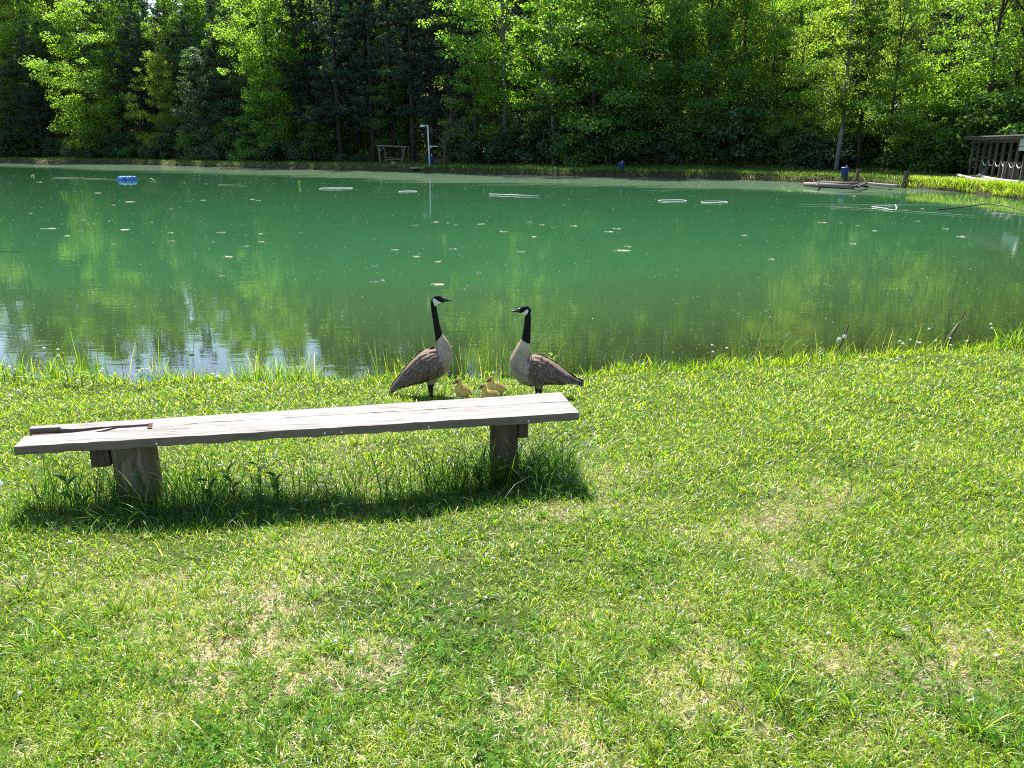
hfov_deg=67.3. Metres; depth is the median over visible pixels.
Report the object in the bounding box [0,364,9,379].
leafy weed
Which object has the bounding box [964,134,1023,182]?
pavilion
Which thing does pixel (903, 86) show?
leafy tree
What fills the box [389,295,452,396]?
goose
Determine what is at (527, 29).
leafy tree
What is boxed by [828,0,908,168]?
leafy tree
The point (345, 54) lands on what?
pine tree
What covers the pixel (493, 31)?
pine tree
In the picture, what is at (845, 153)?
bush
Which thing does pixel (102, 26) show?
leafy tree
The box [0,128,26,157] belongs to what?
bush
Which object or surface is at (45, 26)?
leafy tree
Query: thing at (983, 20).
leafy tree
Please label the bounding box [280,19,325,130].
pine tree
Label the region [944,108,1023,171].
bush
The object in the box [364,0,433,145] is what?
pine tree
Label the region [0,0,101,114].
leafy tree
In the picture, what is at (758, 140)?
bush
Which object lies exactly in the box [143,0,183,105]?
pine tree
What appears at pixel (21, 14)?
leafy tree
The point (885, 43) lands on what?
leafy tree
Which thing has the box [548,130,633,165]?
bush
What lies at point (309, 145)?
leafy tree
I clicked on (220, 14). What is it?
pine tree
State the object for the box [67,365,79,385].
leafy weed
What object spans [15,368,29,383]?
leafy weed
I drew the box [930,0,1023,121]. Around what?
leafy tree
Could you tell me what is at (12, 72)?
leafy tree
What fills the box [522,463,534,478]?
leafy weed
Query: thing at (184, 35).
pine tree
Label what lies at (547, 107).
leafy tree
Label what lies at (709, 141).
bush
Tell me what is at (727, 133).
bush
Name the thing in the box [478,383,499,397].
gosling
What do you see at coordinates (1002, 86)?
bush
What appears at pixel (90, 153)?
bush
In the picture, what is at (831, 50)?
leafy tree
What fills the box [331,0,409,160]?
pine tree
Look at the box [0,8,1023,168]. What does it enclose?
forest undergrowth
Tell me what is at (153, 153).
bush
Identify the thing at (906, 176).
mooring post
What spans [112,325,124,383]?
seed grass
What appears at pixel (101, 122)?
leafy tree
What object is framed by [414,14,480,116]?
pine tree
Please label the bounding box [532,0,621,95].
leafy tree
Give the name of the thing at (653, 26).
leafy tree
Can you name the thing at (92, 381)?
leafy weed
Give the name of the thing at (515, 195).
floating pipe
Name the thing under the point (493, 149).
bush
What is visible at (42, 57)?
pine tree
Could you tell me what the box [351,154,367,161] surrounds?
bush
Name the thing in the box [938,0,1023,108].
leafy tree
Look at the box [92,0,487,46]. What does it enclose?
sky
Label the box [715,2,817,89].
leafy tree
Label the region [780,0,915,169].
leafy tree
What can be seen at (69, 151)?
bush
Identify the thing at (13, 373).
leafy weed
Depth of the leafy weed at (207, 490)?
4.21 m
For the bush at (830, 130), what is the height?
4.253 m
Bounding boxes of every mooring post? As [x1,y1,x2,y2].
[854,169,859,181]
[902,171,908,187]
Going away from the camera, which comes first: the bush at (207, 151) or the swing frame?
the swing frame
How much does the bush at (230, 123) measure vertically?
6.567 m
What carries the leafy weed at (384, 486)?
on the ground at (588, 353)
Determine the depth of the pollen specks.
16.60 m
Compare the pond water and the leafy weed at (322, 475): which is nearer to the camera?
the leafy weed at (322, 475)
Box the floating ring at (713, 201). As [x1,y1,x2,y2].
[701,201,727,202]
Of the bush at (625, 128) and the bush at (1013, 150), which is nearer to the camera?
the bush at (1013, 150)
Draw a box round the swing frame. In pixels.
[377,145,409,161]
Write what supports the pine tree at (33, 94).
on the ground at (588, 353)
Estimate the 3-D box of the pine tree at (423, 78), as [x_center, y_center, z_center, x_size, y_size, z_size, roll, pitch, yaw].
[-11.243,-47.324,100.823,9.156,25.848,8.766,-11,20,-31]
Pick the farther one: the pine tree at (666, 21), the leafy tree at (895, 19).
the pine tree at (666, 21)
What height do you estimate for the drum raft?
0.454 m
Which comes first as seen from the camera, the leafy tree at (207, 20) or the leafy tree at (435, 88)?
the leafy tree at (435, 88)
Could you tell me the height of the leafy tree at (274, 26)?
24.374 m
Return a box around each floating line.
[841,207,979,216]
[872,203,977,204]
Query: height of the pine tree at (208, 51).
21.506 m
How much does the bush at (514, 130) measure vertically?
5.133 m
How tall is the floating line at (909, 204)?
0.014 m
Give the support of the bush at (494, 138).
on the ground at (588, 353)
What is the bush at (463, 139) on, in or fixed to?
on the ground at (588, 353)
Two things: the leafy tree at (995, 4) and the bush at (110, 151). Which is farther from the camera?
the bush at (110, 151)
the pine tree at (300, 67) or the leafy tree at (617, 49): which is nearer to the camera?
the leafy tree at (617, 49)
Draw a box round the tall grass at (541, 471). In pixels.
[0,315,1023,536]
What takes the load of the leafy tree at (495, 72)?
on the ground at (588, 353)
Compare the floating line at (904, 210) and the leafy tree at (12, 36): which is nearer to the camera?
the floating line at (904, 210)
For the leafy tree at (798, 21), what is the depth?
78.70 m
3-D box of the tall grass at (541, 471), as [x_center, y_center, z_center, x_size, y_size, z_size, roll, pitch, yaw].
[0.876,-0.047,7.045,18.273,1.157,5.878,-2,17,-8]
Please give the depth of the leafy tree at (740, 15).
73.99 m
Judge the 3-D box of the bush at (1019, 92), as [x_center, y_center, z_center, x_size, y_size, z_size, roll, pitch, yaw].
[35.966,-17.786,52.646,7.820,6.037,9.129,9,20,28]
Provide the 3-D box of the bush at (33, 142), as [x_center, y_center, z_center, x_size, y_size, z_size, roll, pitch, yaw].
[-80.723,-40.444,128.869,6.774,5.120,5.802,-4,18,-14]
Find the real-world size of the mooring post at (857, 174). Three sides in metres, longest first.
1.088 x 0.180 x 0.178 m
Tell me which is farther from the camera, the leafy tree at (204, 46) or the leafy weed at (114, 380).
the leafy tree at (204, 46)
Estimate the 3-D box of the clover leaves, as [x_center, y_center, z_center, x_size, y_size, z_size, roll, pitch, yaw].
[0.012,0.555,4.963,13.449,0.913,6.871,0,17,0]
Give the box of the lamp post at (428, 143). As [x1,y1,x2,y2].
[420,125,437,166]
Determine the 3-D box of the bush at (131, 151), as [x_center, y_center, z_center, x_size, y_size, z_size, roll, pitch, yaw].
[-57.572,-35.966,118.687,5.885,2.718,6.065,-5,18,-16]
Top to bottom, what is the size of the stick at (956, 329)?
0.582 m
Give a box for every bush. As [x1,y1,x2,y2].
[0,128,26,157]
[9,127,53,156]
[42,136,66,156]
[59,143,84,157]
[75,136,112,157]
[92,130,139,157]
[117,142,154,157]
[137,137,173,158]
[149,122,197,158]
[173,129,222,159]
[183,124,240,159]
[209,113,260,159]
[227,138,283,160]
[252,137,301,160]
[286,146,324,160]
[297,124,350,161]
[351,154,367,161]
[437,118,494,162]
[452,136,515,163]
[489,129,533,159]
[495,110,555,158]
[517,120,573,163]
[532,119,590,161]
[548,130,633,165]
[570,111,636,162]
[598,120,659,153]
[630,128,695,163]
[678,121,725,153]
[687,101,757,150]
[700,86,785,159]
[736,120,820,157]
[737,134,788,159]
[776,120,831,166]
[777,131,871,167]
[786,138,843,168]
[817,111,882,158]
[843,116,887,155]
[854,103,906,148]
[861,97,944,153]
[876,146,978,170]
[879,125,926,164]
[881,84,980,139]
[890,134,996,172]
[898,119,979,171]
[926,97,1014,171]
[932,141,1023,171]
[938,92,1023,170]
[939,76,1014,123]
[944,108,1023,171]
[962,73,1023,122]
[962,123,1023,168]
[969,86,1023,162]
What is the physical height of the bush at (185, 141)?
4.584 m
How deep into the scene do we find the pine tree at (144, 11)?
118.03 m
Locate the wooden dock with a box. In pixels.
[803,181,898,188]
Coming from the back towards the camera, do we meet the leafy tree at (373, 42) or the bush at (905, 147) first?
the leafy tree at (373, 42)
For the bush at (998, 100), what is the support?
on the ground at (588, 353)
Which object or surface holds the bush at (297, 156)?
on the ground at (588, 353)
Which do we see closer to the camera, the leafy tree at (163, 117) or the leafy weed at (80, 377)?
the leafy weed at (80, 377)
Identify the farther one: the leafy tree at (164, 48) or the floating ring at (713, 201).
the leafy tree at (164, 48)
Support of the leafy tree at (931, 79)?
on the ground at (588, 353)
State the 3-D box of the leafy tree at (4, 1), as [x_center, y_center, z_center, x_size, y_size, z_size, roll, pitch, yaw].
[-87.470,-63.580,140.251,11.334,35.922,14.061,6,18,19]
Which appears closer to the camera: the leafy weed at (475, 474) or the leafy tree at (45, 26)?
the leafy weed at (475, 474)
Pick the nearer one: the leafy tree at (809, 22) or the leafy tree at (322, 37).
the leafy tree at (809, 22)
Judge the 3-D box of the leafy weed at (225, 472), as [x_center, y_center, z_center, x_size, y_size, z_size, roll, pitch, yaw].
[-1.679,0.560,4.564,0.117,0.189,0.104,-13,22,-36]
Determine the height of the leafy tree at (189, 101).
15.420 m
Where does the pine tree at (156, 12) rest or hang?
on the ground at (588, 353)
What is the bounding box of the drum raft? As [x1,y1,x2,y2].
[117,176,137,180]
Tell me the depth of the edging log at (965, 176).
47.89 m
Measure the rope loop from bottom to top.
0.035 m
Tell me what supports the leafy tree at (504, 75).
on the ground at (588, 353)
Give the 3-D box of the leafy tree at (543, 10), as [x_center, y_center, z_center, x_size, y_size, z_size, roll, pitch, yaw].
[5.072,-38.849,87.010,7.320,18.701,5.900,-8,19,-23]
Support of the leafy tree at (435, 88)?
on the ground at (588, 353)
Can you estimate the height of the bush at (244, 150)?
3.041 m
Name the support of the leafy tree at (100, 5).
on the ground at (588, 353)
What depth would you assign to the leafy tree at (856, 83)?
72.98 m
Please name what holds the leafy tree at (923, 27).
on the ground at (588, 353)
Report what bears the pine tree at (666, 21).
on the ground at (588, 353)
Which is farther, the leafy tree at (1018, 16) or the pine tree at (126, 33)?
the pine tree at (126, 33)
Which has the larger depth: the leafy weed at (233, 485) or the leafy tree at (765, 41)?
the leafy tree at (765, 41)
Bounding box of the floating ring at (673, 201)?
[658,199,686,201]
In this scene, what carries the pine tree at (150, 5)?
on the ground at (588, 353)
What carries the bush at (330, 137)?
on the ground at (588, 353)
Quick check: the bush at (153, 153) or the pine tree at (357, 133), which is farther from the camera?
the bush at (153, 153)
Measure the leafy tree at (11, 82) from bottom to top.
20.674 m
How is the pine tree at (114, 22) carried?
on the ground at (588, 353)
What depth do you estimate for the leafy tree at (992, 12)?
82.72 m
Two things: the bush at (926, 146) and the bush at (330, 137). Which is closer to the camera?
the bush at (926, 146)
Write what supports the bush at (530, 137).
on the ground at (588, 353)
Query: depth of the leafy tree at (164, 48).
115.36 m
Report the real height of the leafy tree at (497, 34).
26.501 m
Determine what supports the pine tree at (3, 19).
on the ground at (588, 353)
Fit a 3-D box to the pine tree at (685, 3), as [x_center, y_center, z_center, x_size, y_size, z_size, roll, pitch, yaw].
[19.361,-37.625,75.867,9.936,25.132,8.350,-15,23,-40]
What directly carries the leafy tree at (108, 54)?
on the ground at (588, 353)
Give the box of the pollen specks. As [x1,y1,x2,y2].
[15,175,1020,359]
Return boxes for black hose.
[938,203,1023,210]
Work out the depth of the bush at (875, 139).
62.16 m
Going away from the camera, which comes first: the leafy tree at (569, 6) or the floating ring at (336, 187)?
the floating ring at (336, 187)
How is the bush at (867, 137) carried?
on the ground at (588, 353)
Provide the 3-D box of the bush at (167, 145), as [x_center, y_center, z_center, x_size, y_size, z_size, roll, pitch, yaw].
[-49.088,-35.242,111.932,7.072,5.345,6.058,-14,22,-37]
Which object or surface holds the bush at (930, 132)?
on the ground at (588, 353)
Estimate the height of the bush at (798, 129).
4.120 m
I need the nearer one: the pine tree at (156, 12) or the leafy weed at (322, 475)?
the leafy weed at (322, 475)
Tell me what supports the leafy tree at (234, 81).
on the ground at (588, 353)
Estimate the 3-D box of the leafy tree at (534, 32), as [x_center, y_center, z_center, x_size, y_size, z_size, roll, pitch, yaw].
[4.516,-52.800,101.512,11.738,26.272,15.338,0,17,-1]
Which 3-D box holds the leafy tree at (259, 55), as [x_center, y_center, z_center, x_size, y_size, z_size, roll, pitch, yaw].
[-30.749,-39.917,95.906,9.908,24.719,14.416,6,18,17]
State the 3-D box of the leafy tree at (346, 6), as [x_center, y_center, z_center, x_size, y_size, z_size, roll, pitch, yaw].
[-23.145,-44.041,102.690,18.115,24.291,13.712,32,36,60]
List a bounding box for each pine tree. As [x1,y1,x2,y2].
[0,18,20,130]
[0,20,61,155]
[0,23,29,127]
[23,20,66,147]
[45,0,100,128]
[75,0,135,135]
[77,0,142,91]
[104,0,159,78]
[105,13,157,157]
[119,0,172,132]
[137,0,200,136]
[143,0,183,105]
[166,10,212,125]
[184,0,243,158]
[203,0,245,118]
[263,0,331,146]
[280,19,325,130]
[286,0,360,138]
[294,0,371,160]
[315,2,361,130]
[325,0,384,151]
[328,0,389,147]
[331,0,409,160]
[340,0,427,156]
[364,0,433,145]
[375,0,447,161]
[392,0,482,156]
[396,10,446,93]
[412,0,484,162]
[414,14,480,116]
[426,0,492,144]
[441,0,507,122]
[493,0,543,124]
[531,0,606,121]
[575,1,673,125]
[646,6,691,113]
[658,0,737,114]
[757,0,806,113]
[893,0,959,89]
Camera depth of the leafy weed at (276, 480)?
4.40 m
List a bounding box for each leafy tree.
[0,0,30,127]
[0,0,66,126]
[0,0,77,141]
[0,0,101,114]
[0,56,25,149]
[0,58,52,150]
[11,0,113,117]
[17,0,96,139]
[18,0,138,157]
[75,0,137,141]
[81,0,135,85]
[90,0,184,122]
[98,40,142,146]
[101,0,172,138]
[119,50,188,150]
[138,0,207,126]
[154,0,222,117]
[156,0,232,75]
[171,46,224,152]
[176,0,261,107]
[177,0,245,105]
[190,56,264,153]
[200,0,298,130]
[211,0,311,160]
[229,0,301,111]
[234,96,267,147]
[240,0,349,141]
[270,0,403,113]
[284,0,377,137]
[295,105,328,160]
[327,0,399,108]
[357,0,420,123]
[362,58,418,157]
[401,0,468,141]
[416,0,531,160]
[441,0,545,162]
[468,0,521,104]
[487,1,514,81]
[495,0,557,97]
[509,0,565,163]
[521,4,559,74]
[527,0,576,114]
[527,31,575,163]
[528,0,654,163]
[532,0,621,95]
[563,0,621,124]
[578,0,702,157]
[579,71,653,164]
[616,0,674,63]
[623,0,734,144]
[624,0,668,122]
[652,0,775,163]
[672,0,818,161]
[681,0,761,119]
[701,0,799,113]
[711,0,829,157]
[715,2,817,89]
[747,0,849,140]
[766,0,876,78]
[776,0,825,52]
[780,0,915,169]
[786,0,837,108]
[794,0,862,119]
[808,0,881,97]
[818,1,938,83]
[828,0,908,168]
[828,1,894,113]
[851,0,947,169]
[855,0,933,111]
[880,64,951,169]
[885,0,956,89]
[898,4,1014,145]
[904,0,1006,92]
[929,0,1023,76]
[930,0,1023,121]
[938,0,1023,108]
[982,0,1023,68]
[985,6,1007,20]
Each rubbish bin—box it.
[427,154,433,164]
[618,161,624,170]
[841,165,848,176]
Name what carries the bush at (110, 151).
on the ground at (588, 353)
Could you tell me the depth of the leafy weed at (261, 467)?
4.45 m
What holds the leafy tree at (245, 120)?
on the ground at (588, 353)
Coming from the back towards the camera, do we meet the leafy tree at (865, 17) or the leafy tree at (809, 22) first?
the leafy tree at (809, 22)
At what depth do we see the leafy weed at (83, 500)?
4.07 m
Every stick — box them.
[837,324,851,353]
[944,311,965,352]
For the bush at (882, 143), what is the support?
on the ground at (588, 353)
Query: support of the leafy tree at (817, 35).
on the ground at (588, 353)
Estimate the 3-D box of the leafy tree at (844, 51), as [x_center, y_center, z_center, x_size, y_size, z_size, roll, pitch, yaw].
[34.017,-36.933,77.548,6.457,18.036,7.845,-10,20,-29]
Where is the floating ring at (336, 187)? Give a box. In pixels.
[319,187,352,189]
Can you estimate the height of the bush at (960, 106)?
5.606 m
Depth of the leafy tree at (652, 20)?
81.05 m
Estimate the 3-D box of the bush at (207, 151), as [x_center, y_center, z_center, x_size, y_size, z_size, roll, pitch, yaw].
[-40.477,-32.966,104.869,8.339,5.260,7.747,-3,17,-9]
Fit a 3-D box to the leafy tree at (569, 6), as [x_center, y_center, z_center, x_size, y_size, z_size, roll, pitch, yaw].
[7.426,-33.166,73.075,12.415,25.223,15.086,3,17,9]
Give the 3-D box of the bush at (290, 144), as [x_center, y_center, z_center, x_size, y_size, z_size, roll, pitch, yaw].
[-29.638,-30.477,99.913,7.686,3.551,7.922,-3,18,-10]
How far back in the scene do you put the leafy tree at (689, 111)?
77.91 m
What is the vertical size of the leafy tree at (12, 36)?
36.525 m
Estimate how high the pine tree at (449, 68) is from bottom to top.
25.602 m
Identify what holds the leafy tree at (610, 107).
on the ground at (588, 353)
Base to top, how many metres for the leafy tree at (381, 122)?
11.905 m
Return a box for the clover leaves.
[0,371,1023,767]
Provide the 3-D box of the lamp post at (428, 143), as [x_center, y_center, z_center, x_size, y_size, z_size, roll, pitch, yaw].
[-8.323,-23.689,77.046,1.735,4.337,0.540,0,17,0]
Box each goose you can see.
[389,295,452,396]
[510,306,583,393]
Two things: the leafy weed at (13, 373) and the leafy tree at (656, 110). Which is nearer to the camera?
the leafy weed at (13, 373)
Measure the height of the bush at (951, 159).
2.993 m
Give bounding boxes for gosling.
[453,378,471,398]
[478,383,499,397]
[486,376,507,394]
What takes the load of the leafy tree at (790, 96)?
on the ground at (588, 353)
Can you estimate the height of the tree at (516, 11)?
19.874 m
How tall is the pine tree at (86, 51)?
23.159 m
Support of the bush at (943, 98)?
on the ground at (588, 353)
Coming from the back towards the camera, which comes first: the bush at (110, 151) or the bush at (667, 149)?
the bush at (110, 151)
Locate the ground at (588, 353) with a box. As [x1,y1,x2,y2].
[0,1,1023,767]
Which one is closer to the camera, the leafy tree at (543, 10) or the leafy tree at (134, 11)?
the leafy tree at (543, 10)
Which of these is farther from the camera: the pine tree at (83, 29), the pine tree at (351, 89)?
the pine tree at (83, 29)
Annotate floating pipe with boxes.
[489,194,538,196]
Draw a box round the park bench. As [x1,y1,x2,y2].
[14,392,578,508]
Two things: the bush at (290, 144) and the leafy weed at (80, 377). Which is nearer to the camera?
the leafy weed at (80, 377)
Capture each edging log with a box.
[957,174,1013,182]
[978,174,1023,182]
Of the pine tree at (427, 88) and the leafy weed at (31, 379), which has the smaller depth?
the leafy weed at (31, 379)
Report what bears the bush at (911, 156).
on the ground at (588, 353)
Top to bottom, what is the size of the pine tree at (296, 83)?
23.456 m
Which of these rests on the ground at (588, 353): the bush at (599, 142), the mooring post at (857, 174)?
the bush at (599, 142)
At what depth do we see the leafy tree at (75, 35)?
145.53 m
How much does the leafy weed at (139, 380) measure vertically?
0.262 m
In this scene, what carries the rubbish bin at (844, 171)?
on the ground at (588, 353)
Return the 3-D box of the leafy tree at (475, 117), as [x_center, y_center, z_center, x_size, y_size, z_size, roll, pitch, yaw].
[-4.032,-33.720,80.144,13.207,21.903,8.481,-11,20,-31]
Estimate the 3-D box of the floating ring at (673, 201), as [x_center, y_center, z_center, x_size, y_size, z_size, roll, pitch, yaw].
[7.639,-8.728,36.619,1.336,0.036,1.336,0,17,0]
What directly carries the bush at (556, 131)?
on the ground at (588, 353)
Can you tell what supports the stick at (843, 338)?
on the ground at (588, 353)
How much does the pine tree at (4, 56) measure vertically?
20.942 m
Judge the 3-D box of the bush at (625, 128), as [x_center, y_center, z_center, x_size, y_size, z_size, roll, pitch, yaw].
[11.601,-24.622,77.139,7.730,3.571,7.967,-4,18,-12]
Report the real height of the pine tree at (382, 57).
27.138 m
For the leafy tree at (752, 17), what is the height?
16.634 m
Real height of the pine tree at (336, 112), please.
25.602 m
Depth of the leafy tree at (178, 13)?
131.85 m
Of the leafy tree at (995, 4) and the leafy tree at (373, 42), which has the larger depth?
the leafy tree at (373, 42)
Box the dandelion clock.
[0,481,5,514]
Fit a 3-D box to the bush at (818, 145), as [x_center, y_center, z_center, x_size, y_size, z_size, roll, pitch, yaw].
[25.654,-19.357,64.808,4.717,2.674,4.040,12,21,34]
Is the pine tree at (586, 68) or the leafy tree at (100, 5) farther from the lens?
the leafy tree at (100, 5)
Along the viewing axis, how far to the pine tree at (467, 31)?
88.19 m
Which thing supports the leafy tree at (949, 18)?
on the ground at (588, 353)
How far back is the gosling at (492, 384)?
7.35 m
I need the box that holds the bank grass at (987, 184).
[0,156,1023,198]
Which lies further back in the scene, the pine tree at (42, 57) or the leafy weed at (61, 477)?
the pine tree at (42, 57)
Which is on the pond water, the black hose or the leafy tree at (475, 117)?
the black hose
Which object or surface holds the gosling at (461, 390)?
on the ground at (588, 353)
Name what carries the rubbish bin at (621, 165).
on the ground at (588, 353)
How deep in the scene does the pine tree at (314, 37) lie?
96.79 m
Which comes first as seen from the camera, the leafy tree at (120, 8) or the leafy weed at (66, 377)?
the leafy weed at (66, 377)
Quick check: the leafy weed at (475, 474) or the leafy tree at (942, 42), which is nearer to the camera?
the leafy weed at (475, 474)
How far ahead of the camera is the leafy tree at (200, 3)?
118.64 m
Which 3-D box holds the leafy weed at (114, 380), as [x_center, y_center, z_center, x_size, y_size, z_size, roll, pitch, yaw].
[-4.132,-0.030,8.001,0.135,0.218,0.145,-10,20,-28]
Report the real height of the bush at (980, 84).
5.606 m
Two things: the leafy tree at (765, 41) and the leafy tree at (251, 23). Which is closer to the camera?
the leafy tree at (765, 41)
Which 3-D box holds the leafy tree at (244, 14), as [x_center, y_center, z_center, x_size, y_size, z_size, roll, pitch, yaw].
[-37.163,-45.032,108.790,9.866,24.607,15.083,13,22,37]
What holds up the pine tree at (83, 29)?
on the ground at (588, 353)
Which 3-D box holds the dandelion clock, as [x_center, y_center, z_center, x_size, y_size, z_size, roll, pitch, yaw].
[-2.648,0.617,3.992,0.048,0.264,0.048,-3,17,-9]
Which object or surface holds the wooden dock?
on the pond water
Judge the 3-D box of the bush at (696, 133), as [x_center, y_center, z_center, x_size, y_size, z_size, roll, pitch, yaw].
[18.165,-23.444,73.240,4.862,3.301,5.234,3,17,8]
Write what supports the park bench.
on the ground at (588, 353)
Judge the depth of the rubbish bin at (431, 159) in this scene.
81.38 m
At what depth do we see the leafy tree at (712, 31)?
68.82 m
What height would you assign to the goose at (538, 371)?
0.909 m
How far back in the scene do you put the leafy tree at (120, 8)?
120.82 m
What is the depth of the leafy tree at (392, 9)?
102.26 m
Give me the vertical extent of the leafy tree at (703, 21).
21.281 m
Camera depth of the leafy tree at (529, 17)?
97.20 m
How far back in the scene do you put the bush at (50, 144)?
126.52 m
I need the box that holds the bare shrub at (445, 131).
[416,107,467,163]
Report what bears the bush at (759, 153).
on the ground at (588, 353)
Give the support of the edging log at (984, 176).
on the ground at (588, 353)
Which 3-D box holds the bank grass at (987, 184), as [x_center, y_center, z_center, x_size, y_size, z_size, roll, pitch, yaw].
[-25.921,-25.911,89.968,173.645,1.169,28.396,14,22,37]
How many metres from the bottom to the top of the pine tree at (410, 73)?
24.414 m
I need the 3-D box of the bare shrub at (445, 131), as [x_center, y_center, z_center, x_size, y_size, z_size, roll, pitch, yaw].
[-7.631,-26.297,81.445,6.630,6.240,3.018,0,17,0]
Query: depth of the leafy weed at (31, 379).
7.97 m
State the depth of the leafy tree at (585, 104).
80.36 m
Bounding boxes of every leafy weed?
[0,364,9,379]
[7,364,19,382]
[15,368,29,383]
[25,372,37,382]
[53,475,79,505]
[62,358,72,381]
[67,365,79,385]
[72,493,92,518]
[75,371,86,385]
[87,370,99,385]
[108,372,121,385]
[133,369,149,388]
[195,477,223,502]
[217,461,236,485]
[224,476,243,503]
[247,462,270,488]
[265,472,283,499]
[317,473,334,491]
[375,475,394,492]
[469,466,486,486]
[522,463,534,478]
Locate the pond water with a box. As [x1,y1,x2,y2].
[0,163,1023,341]

